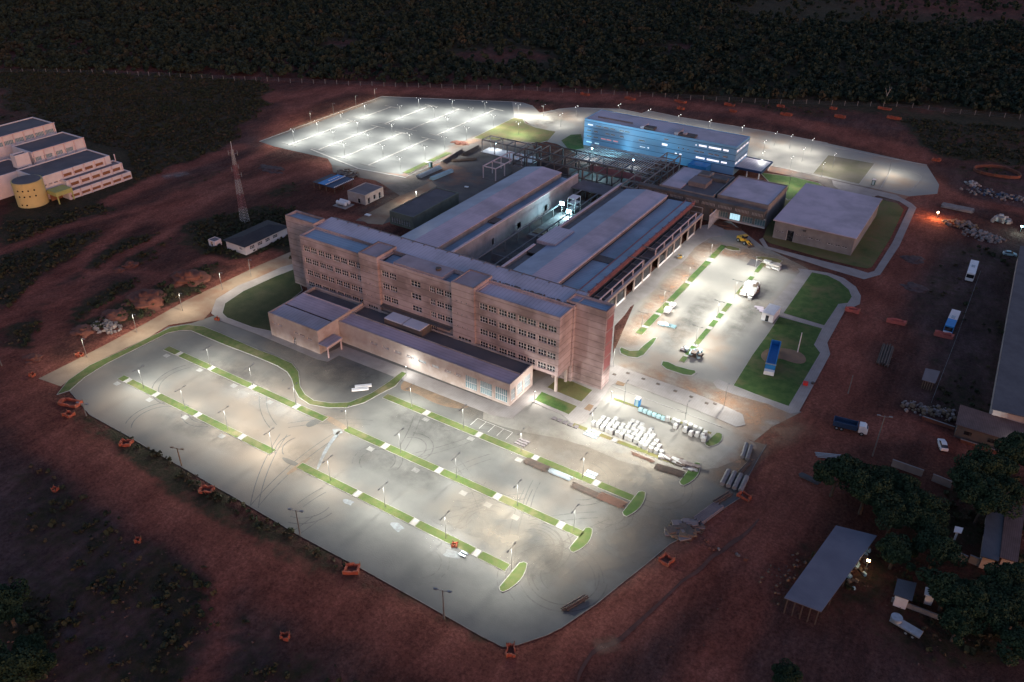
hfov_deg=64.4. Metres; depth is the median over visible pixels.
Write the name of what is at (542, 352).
window
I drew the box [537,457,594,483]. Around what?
median grass
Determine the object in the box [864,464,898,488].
tree
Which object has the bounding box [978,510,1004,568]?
house
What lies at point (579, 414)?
pavement
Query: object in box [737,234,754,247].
wheel loader
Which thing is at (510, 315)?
window
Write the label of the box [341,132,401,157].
kerb
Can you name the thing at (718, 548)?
rubble heap
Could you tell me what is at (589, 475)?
panel stack
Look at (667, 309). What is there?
site trailer
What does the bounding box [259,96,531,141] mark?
kerb
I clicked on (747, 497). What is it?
safety barrier
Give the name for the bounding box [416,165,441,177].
material stack
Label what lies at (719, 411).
pavement
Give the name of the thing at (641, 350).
median island
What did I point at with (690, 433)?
wrapped pallet
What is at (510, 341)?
window
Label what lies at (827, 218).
sports hall
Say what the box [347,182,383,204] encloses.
store building
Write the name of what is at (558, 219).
courtyard frame
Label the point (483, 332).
window
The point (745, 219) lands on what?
window
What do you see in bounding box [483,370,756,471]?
dusty apron
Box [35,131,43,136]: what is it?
window
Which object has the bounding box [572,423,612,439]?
median grass
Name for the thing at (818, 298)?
lawn
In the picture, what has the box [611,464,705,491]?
dust film
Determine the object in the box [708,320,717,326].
median grass
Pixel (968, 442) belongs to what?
garden wall
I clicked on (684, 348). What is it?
material stack
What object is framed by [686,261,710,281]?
median grass
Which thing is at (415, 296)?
window
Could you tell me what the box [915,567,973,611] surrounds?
tree
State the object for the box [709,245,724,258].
median grass
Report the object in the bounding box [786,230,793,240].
door
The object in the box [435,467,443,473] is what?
crossing slab
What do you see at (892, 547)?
tree
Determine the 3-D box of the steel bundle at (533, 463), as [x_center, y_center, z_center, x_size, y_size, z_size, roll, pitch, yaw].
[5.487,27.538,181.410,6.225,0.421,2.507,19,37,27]
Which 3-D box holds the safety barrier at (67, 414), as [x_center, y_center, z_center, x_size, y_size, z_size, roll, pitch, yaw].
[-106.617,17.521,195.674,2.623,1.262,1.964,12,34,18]
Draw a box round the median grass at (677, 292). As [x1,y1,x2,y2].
[667,283,689,301]
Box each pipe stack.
[713,490,732,503]
[737,460,751,473]
[941,202,974,212]
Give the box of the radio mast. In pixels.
[228,141,249,221]
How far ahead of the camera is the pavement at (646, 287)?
262.24 m
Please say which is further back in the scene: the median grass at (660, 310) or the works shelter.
the works shelter
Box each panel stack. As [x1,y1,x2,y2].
[352,384,371,391]
[458,550,467,557]
[514,438,529,446]
[551,416,578,428]
[583,428,600,438]
[584,470,597,478]
[658,322,676,328]
[747,259,760,266]
[754,306,763,311]
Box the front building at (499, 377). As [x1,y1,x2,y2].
[268,286,532,405]
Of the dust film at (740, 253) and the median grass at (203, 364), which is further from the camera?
the dust film at (740, 253)
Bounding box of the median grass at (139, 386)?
[127,380,156,394]
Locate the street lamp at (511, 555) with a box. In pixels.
[507,542,515,569]
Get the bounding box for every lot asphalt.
[70,316,765,645]
[260,97,523,183]
[540,108,938,195]
[607,221,807,440]
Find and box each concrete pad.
[411,467,419,472]
[458,490,467,495]
[484,502,492,507]
[511,514,519,520]
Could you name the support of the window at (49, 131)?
in the terraced building at (42, 162)
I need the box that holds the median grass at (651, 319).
[643,314,659,326]
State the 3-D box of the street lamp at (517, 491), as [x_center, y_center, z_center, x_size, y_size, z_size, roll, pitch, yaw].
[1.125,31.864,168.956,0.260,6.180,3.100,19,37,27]
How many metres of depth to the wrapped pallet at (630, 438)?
188.25 m
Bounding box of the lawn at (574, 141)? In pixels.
[561,134,583,150]
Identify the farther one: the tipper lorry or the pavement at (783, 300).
the pavement at (783, 300)
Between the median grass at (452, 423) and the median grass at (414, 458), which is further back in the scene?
the median grass at (452, 423)
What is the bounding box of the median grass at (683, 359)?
[679,356,687,361]
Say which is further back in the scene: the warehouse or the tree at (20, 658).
the warehouse
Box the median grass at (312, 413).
[296,406,327,420]
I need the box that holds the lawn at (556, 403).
[535,392,576,413]
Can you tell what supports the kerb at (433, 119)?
on the lot asphalt at (415, 155)
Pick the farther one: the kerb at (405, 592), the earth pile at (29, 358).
the earth pile at (29, 358)
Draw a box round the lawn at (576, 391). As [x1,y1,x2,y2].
[548,378,591,401]
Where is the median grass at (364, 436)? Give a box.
[344,426,384,446]
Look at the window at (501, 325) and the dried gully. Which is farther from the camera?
the window at (501, 325)
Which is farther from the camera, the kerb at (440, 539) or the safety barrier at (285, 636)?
the kerb at (440, 539)
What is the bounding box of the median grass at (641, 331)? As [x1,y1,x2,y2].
[635,327,647,334]
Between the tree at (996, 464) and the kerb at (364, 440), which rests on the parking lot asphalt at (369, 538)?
the kerb at (364, 440)
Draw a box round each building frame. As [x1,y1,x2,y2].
[481,135,541,163]
[483,152,521,181]
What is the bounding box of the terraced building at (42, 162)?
[0,117,131,207]
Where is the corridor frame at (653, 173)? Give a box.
[619,152,680,188]
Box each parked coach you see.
[943,309,960,332]
[965,259,978,281]
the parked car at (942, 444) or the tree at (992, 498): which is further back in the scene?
the parked car at (942, 444)
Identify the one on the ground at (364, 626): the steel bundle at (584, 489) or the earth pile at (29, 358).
the earth pile at (29, 358)
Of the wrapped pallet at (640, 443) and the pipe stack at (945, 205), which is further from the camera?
the pipe stack at (945, 205)
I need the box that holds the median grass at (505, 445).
[480,434,533,457]
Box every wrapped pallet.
[595,422,600,428]
[600,424,605,430]
[608,428,613,434]
[618,432,623,438]
[628,435,633,441]
[633,437,638,444]
[638,440,643,447]
[642,443,647,449]
[648,446,653,452]
[653,447,658,454]
[665,415,669,422]
[673,423,678,429]
[682,426,687,432]
[688,422,692,429]
[688,430,693,436]
[692,425,697,431]
[694,431,699,437]
[697,426,702,433]
[701,436,706,442]
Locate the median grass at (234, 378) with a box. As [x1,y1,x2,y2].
[211,367,251,386]
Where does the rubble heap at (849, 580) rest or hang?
on the ground at (364, 626)
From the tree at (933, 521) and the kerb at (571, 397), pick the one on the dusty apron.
the kerb at (571, 397)
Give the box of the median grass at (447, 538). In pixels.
[415,521,475,553]
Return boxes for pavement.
[211,264,511,418]
[507,374,610,424]
[605,363,745,426]
[610,225,725,362]
[713,268,860,413]
[759,180,915,278]
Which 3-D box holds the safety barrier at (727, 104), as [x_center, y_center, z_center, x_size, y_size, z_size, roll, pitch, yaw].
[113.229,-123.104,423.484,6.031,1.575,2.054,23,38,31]
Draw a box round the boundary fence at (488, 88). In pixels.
[7,68,1020,118]
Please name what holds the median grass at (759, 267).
on the kerb
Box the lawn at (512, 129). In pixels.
[474,118,554,141]
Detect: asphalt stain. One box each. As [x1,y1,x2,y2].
[282,457,298,465]
[306,419,320,426]
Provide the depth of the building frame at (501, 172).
334.50 m
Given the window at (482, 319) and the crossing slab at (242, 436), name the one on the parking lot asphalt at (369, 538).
the crossing slab at (242, 436)
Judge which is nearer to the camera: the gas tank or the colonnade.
the colonnade
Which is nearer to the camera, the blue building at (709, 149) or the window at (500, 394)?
the window at (500, 394)
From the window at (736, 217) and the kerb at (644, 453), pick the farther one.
the window at (736, 217)
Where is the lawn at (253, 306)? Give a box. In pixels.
[223,270,301,330]
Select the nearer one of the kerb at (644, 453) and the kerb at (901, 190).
the kerb at (644, 453)
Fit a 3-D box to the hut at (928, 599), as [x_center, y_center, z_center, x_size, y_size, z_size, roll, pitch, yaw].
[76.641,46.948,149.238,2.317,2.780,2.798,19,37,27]
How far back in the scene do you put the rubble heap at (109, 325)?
229.30 m
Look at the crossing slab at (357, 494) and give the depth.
173.25 m
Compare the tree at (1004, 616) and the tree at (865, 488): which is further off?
the tree at (865, 488)
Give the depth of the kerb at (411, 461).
182.58 m
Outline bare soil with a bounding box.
[761,348,805,363]
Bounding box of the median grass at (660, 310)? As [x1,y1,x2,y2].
[656,302,669,313]
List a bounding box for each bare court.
[814,155,873,183]
[881,169,920,190]
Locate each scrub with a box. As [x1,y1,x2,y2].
[0,67,1023,681]
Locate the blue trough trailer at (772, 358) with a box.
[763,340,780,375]
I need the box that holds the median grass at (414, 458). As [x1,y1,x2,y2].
[386,445,438,470]
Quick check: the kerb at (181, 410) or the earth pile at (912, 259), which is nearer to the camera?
the kerb at (181, 410)
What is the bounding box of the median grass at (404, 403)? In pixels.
[383,394,425,413]
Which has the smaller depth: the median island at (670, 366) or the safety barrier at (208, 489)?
the safety barrier at (208, 489)
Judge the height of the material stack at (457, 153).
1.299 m
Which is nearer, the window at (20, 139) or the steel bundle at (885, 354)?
the steel bundle at (885, 354)
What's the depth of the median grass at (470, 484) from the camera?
176.11 m
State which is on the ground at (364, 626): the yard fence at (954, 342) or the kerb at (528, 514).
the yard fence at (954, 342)
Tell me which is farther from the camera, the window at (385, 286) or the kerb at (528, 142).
the kerb at (528, 142)
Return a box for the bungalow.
[223,220,287,254]
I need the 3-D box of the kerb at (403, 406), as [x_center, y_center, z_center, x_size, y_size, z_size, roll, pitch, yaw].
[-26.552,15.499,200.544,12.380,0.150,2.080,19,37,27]
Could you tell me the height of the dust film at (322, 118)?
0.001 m
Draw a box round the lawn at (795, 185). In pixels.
[762,173,821,199]
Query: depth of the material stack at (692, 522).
165.38 m
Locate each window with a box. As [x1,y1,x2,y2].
[4,139,13,145]
[15,137,23,142]
[25,134,34,139]
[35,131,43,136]
[44,153,52,157]
[45,128,53,134]
[55,150,62,155]
[66,146,73,151]
[71,180,79,185]
[325,253,330,258]
[333,255,339,261]
[340,257,346,263]
[343,282,349,288]
[348,260,354,266]
[351,284,357,290]
[382,271,388,277]
[383,283,389,289]
[384,295,390,301]
[389,273,395,279]
[390,285,396,292]
[391,298,397,304]
[411,280,419,287]
[412,293,420,300]
[412,305,421,312]
[436,288,442,295]
[437,301,443,307]
[437,313,443,320]
[444,291,450,297]
[445,304,451,310]
[445,316,451,322]
[465,375,476,390]
[480,303,486,309]
[480,316,486,322]
[480,329,487,335]
[480,341,487,347]
[480,381,491,396]
[488,306,495,312]
[488,319,495,325]
[488,331,495,338]
[489,344,495,350]
[495,386,506,402]
[499,309,506,316]
[499,322,506,329]
[499,335,506,342]
[499,348,505,353]
[507,350,514,356]
[508,312,515,319]
[508,325,514,332]
[508,338,514,345]
[511,387,514,400]
[517,381,521,394]
[518,315,526,322]
[518,329,525,336]
[518,342,525,348]
[518,354,525,360]
[524,374,529,388]
[527,319,535,326]
[527,332,534,339]
[527,345,534,352]
[527,357,534,364]
[538,335,546,342]
[538,348,545,355]
[538,361,545,368]
[539,322,546,329]
[547,339,555,346]
[547,351,554,358]
[547,364,554,371]
[548,325,555,332]
[718,210,727,217]
[729,213,739,220]
[742,216,752,223]
[754,219,764,226]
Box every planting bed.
[584,404,593,410]
[616,381,624,385]
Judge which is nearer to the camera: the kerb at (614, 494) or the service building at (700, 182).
the kerb at (614, 494)
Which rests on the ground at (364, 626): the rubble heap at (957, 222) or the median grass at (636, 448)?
the rubble heap at (957, 222)
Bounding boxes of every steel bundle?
[523,457,550,471]
[548,468,571,480]
[561,594,588,610]
[570,481,598,497]
[596,492,627,507]
[631,451,653,462]
[654,463,684,476]
[799,472,821,484]
[815,452,839,458]
[876,343,893,367]
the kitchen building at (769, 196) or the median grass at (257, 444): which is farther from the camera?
the kitchen building at (769, 196)
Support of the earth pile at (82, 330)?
on the ground at (364, 626)
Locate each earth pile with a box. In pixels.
[22,353,43,363]
[69,324,96,337]
[99,307,128,323]
[121,260,138,268]
[121,288,166,310]
[170,269,211,286]
[258,164,284,173]
[450,140,468,144]
[702,219,741,230]
[899,282,928,292]
[900,255,925,263]
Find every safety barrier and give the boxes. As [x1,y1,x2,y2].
[28,371,35,377]
[50,484,59,492]
[57,396,83,408]
[61,410,75,417]
[74,352,83,357]
[118,438,134,446]
[133,535,141,543]
[198,484,215,493]
[279,630,289,640]
[342,562,360,574]
[451,539,457,547]
[505,640,515,657]
[624,96,635,100]
[658,551,675,566]
[674,99,686,103]
[724,102,734,106]
[736,490,752,501]
[780,112,792,115]
[834,114,845,118]
[845,305,860,313]
[877,106,891,110]
[886,115,900,119]
[886,315,907,325]
[931,156,941,161]
[933,329,954,339]
[973,163,1021,178]
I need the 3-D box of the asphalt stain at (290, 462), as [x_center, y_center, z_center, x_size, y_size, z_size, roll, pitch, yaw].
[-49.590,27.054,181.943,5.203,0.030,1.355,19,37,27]
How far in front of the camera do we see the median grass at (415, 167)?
339.57 m
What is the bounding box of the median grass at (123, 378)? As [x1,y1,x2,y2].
[118,375,128,380]
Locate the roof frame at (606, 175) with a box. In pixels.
[512,142,666,188]
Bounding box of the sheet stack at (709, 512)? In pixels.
[693,502,723,523]
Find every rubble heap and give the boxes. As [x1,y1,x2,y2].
[91,319,122,334]
[701,538,747,560]
[759,552,806,604]
[846,548,870,589]
[900,400,932,415]
[927,404,956,421]
[942,218,978,229]
[959,186,1023,202]
[961,228,1005,243]
[964,180,981,186]
[990,214,1012,223]
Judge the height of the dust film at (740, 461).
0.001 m
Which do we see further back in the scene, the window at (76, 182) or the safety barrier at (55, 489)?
the window at (76, 182)
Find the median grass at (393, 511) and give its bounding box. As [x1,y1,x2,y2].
[357,493,413,522]
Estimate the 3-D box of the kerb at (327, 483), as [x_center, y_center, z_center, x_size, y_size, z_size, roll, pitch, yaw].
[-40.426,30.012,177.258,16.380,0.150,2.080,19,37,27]
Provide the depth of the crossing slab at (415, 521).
166.11 m
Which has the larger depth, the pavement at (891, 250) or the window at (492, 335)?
the pavement at (891, 250)
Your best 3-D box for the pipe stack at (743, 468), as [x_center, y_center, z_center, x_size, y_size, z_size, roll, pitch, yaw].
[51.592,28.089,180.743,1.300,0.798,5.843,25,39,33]
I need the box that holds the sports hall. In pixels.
[772,183,881,255]
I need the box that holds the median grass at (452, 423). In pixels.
[427,412,477,434]
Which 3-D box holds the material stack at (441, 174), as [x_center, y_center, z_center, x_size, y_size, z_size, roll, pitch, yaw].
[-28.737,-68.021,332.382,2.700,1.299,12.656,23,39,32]
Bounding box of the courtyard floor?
[477,199,591,265]
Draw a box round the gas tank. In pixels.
[333,198,353,208]
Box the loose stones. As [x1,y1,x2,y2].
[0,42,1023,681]
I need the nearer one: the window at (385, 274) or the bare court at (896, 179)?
the window at (385, 274)
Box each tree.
[0,577,30,627]
[0,639,43,681]
[11,633,46,650]
[27,644,56,680]
[771,658,803,681]
[813,455,866,497]
[836,468,900,514]
[840,453,872,492]
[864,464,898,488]
[872,499,917,534]
[875,532,916,571]
[889,472,927,496]
[890,484,950,527]
[910,506,949,536]
[912,529,967,568]
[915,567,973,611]
[932,579,1004,619]
[937,605,988,645]
[947,454,998,503]
[951,474,1022,524]
[959,442,1019,480]
[972,588,1016,634]
[977,562,1023,598]
[990,585,1023,628]
[993,431,1023,475]
[993,624,1023,666]
[997,475,1023,506]
[1001,562,1023,576]
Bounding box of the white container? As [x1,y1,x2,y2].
[761,303,780,322]
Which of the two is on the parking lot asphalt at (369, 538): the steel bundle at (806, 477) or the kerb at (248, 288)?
the kerb at (248, 288)
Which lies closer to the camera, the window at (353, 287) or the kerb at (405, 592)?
the kerb at (405, 592)
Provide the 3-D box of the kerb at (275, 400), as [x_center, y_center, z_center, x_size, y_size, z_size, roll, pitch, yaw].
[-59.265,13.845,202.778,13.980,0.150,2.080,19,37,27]
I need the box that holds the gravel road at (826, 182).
[768,166,908,198]
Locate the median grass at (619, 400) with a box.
[613,398,711,433]
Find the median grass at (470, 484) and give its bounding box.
[440,469,496,496]
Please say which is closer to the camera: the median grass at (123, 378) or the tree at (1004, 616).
the tree at (1004, 616)
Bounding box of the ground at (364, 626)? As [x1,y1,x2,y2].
[0,0,1023,681]
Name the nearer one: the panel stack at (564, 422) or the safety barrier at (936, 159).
the panel stack at (564, 422)
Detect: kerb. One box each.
[57,324,400,407]
[69,391,766,646]
[156,393,198,415]
[196,414,241,437]
[210,368,250,387]
[222,269,302,330]
[241,435,275,454]
[251,387,297,407]
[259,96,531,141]
[289,121,352,144]
[297,405,328,421]
[297,462,357,495]
[310,149,405,177]
[318,126,377,149]
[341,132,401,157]
[343,428,385,446]
[351,159,443,176]
[357,492,414,523]
[369,139,427,164]
[382,394,425,413]
[384,105,431,123]
[385,445,438,471]
[411,109,458,128]
[414,520,476,554]
[427,412,478,435]
[437,109,495,134]
[439,470,496,497]
[472,118,555,142]
[478,551,510,571]
[479,433,534,457]
[499,495,559,526]
[499,562,526,592]
[534,391,575,414]
[539,107,825,142]
[547,381,591,401]
[569,527,592,552]
[597,482,633,500]
[611,385,721,426]
[612,399,711,434]
[616,441,674,464]
[619,337,657,357]
[622,491,645,516]
[661,361,696,375]
[679,462,700,485]
[733,316,822,405]
[770,165,857,184]
[783,272,851,325]
[812,155,874,183]
[825,145,926,164]
[880,168,921,190]
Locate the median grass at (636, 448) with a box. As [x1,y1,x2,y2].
[617,440,673,464]
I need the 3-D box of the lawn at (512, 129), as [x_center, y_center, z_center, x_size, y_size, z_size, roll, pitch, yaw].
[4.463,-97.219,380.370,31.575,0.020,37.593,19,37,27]
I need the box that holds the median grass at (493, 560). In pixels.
[477,551,509,570]
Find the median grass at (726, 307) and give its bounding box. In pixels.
[721,303,731,311]
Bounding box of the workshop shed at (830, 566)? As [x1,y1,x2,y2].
[783,525,876,624]
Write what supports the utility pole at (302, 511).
on the parking lot asphalt at (369, 538)
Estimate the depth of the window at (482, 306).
205.44 m
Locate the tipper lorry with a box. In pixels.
[833,415,867,435]
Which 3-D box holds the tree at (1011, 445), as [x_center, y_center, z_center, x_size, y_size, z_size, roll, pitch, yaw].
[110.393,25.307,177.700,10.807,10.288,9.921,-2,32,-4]
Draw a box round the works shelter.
[313,174,353,192]
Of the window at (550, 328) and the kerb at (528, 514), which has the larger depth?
the window at (550, 328)
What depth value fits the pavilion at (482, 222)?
284.26 m
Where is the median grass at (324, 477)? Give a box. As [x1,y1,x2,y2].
[296,463,356,494]
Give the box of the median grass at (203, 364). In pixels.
[179,353,211,368]
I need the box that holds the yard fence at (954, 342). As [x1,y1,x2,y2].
[931,271,980,402]
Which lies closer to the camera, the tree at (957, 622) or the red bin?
the tree at (957, 622)
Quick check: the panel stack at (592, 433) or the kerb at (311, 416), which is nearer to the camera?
the panel stack at (592, 433)
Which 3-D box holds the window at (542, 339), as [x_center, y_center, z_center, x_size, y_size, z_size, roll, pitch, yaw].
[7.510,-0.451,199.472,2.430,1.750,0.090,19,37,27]
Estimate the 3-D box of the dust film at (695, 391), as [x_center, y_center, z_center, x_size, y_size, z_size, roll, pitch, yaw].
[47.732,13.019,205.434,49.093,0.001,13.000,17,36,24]
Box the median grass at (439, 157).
[428,152,450,161]
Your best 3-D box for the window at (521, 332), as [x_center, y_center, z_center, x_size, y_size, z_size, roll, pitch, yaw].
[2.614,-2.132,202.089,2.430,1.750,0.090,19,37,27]
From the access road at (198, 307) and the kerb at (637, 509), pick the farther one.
the access road at (198, 307)
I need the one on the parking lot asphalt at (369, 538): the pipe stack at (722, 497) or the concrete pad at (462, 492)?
the concrete pad at (462, 492)
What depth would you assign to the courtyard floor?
281.20 m
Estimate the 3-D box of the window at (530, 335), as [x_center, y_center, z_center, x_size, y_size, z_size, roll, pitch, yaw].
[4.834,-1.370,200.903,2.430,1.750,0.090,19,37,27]
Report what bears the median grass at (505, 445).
on the kerb at (504, 448)
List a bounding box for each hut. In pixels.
[893,578,916,609]
[924,587,933,605]
[953,526,962,539]
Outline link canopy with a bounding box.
[380,303,452,337]
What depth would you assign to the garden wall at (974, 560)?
157.20 m
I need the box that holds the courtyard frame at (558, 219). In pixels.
[476,189,598,264]
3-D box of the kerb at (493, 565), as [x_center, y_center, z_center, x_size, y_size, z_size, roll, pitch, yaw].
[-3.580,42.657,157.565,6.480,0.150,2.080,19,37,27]
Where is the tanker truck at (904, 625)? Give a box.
[889,612,922,639]
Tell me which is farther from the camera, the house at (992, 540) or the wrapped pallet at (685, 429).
the wrapped pallet at (685, 429)
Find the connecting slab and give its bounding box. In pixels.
[571,180,613,199]
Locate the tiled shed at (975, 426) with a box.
[954,404,1023,449]
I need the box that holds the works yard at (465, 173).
[332,134,535,223]
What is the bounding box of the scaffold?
[567,194,580,214]
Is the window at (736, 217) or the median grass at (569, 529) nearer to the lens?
the median grass at (569, 529)
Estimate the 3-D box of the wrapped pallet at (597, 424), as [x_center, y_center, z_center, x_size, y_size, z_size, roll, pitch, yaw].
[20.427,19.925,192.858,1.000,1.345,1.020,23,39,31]
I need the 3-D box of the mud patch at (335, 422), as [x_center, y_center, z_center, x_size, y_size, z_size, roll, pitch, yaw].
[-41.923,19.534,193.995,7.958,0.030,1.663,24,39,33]
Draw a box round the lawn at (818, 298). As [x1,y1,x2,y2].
[784,272,851,324]
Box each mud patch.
[287,457,309,474]
[327,416,346,428]
[401,381,468,407]
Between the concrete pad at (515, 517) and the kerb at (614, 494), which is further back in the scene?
the kerb at (614, 494)
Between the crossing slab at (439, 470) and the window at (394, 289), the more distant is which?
the window at (394, 289)
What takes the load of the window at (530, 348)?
in the hospital block
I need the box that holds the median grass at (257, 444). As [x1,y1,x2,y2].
[242,436,275,453]
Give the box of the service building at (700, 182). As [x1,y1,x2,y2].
[659,166,734,216]
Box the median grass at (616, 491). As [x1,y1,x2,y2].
[598,482,634,500]
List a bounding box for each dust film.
[293,107,353,128]
[484,511,521,548]
[533,436,607,476]
[561,533,633,580]
[597,641,615,649]
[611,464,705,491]
[637,259,695,323]
[648,373,734,403]
[706,244,797,267]
[734,454,756,470]
[735,403,796,434]
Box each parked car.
[937,438,948,451]
[1002,250,1016,256]
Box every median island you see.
[500,562,526,590]
[570,528,591,551]
[620,338,655,356]
[623,491,644,515]
[662,361,694,374]
[680,462,699,484]
[706,433,721,445]
[724,246,739,250]
[757,256,781,262]
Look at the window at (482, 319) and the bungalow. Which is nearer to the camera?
the window at (482, 319)
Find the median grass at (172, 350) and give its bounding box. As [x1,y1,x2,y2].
[164,346,179,353]
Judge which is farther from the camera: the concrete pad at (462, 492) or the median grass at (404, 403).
the median grass at (404, 403)
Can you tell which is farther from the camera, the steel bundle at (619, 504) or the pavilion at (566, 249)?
the pavilion at (566, 249)
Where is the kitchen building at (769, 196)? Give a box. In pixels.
[714,175,787,228]
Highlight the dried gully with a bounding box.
[577,519,758,681]
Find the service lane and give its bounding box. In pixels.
[360,181,436,224]
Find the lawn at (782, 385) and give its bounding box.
[734,317,821,405]
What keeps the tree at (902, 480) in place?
on the ground at (364, 626)
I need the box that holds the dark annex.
[389,187,458,229]
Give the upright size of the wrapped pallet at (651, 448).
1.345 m
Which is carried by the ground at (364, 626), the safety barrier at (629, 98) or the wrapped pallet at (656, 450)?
the safety barrier at (629, 98)
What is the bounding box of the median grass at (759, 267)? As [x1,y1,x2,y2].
[755,262,765,272]
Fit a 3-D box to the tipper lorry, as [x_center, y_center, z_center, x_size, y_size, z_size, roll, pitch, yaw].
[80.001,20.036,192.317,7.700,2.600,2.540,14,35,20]
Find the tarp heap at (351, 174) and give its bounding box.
[336,168,358,177]
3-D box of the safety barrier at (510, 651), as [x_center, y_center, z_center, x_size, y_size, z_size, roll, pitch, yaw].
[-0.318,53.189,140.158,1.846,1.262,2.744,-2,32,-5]
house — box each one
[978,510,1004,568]
[998,505,1023,564]
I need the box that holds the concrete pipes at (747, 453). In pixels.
[740,442,753,460]
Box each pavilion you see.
[401,166,577,258]
[502,183,694,297]
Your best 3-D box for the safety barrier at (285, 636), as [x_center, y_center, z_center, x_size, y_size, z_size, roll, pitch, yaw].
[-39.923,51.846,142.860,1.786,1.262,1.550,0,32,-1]
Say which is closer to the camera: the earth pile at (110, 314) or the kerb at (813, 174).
the earth pile at (110, 314)
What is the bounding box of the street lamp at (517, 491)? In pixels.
[513,479,521,504]
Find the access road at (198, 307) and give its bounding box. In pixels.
[39,252,291,385]
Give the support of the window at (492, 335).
in the hospital block
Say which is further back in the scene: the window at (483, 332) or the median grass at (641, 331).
the median grass at (641, 331)
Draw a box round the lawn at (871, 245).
[763,198,903,267]
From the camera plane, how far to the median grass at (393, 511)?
169.70 m
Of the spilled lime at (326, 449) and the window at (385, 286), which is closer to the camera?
the spilled lime at (326, 449)
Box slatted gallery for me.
[638,182,766,220]
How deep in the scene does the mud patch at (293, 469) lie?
180.34 m
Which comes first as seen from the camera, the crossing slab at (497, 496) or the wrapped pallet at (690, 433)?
the crossing slab at (497, 496)
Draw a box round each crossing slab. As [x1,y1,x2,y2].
[237,434,246,439]
[352,490,362,497]
[381,443,389,448]
[409,518,419,525]
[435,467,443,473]
[471,549,481,556]
[493,493,501,499]
[556,521,564,528]
[592,480,600,486]
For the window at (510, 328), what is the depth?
203.62 m
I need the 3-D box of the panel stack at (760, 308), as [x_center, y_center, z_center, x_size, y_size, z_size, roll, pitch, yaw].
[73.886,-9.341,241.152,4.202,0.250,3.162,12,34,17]
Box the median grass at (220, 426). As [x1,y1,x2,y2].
[197,414,242,437]
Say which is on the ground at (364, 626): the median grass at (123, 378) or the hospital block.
the hospital block
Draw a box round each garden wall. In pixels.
[891,459,923,476]
[891,597,941,619]
[922,416,954,429]
[931,474,951,487]
[960,439,998,452]
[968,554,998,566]
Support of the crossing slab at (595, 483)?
on the parking lot asphalt at (369, 538)
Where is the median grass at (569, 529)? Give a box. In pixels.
[562,523,583,536]
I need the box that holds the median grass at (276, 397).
[252,386,296,406]
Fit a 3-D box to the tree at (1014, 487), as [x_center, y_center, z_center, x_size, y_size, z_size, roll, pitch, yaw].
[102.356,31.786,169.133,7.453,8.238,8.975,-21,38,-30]
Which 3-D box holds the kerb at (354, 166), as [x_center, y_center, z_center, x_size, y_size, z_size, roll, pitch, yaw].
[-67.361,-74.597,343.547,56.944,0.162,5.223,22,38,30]
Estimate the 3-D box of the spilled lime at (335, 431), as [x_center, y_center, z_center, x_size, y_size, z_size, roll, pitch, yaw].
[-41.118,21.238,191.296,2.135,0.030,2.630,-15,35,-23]
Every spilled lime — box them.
[317,431,339,468]
[332,429,342,434]
[343,499,353,504]
[390,522,403,531]
[443,549,459,558]
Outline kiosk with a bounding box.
[921,368,939,390]
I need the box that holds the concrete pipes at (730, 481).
[719,468,749,491]
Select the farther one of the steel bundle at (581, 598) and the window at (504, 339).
the window at (504, 339)
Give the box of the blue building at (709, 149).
[583,110,772,178]
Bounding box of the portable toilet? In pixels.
[634,396,640,406]
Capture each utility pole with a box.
[170,446,183,465]
[288,508,303,534]
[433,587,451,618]
[872,414,892,456]
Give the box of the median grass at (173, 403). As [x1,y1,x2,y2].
[155,394,197,415]
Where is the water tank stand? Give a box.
[208,237,221,245]
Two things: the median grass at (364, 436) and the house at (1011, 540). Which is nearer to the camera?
the house at (1011, 540)
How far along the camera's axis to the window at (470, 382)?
203.99 m
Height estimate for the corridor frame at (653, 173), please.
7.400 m
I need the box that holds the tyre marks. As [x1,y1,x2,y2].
[125,365,692,611]
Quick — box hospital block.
[285,210,614,391]
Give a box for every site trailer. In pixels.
[664,306,671,314]
[669,302,675,308]
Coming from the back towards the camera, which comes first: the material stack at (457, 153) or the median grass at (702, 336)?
the material stack at (457, 153)
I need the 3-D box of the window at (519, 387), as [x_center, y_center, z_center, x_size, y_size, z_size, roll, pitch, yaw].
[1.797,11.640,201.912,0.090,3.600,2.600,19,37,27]
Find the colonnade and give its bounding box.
[593,205,719,307]
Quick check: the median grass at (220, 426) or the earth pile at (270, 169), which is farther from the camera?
the earth pile at (270, 169)
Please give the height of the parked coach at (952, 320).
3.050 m
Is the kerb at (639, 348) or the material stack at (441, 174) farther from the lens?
the material stack at (441, 174)
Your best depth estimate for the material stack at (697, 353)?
218.91 m
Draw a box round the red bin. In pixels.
[803,381,814,385]
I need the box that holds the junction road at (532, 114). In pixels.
[512,102,557,131]
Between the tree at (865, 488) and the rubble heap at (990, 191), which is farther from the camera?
the rubble heap at (990, 191)
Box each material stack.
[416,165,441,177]
[430,169,452,180]
[441,148,463,162]
[451,158,476,161]
[461,145,480,155]
[658,453,700,471]
[664,520,696,542]
[678,517,705,533]
[680,346,690,352]
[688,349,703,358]
[739,280,760,299]
[762,259,781,270]
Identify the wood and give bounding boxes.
[0,0,1023,113]
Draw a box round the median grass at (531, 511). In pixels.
[498,495,558,525]
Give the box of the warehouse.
[989,246,1023,423]
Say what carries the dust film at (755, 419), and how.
on the lot asphalt at (732, 340)
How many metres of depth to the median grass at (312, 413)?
196.83 m
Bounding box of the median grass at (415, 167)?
[403,162,428,173]
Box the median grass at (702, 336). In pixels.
[694,328,710,344]

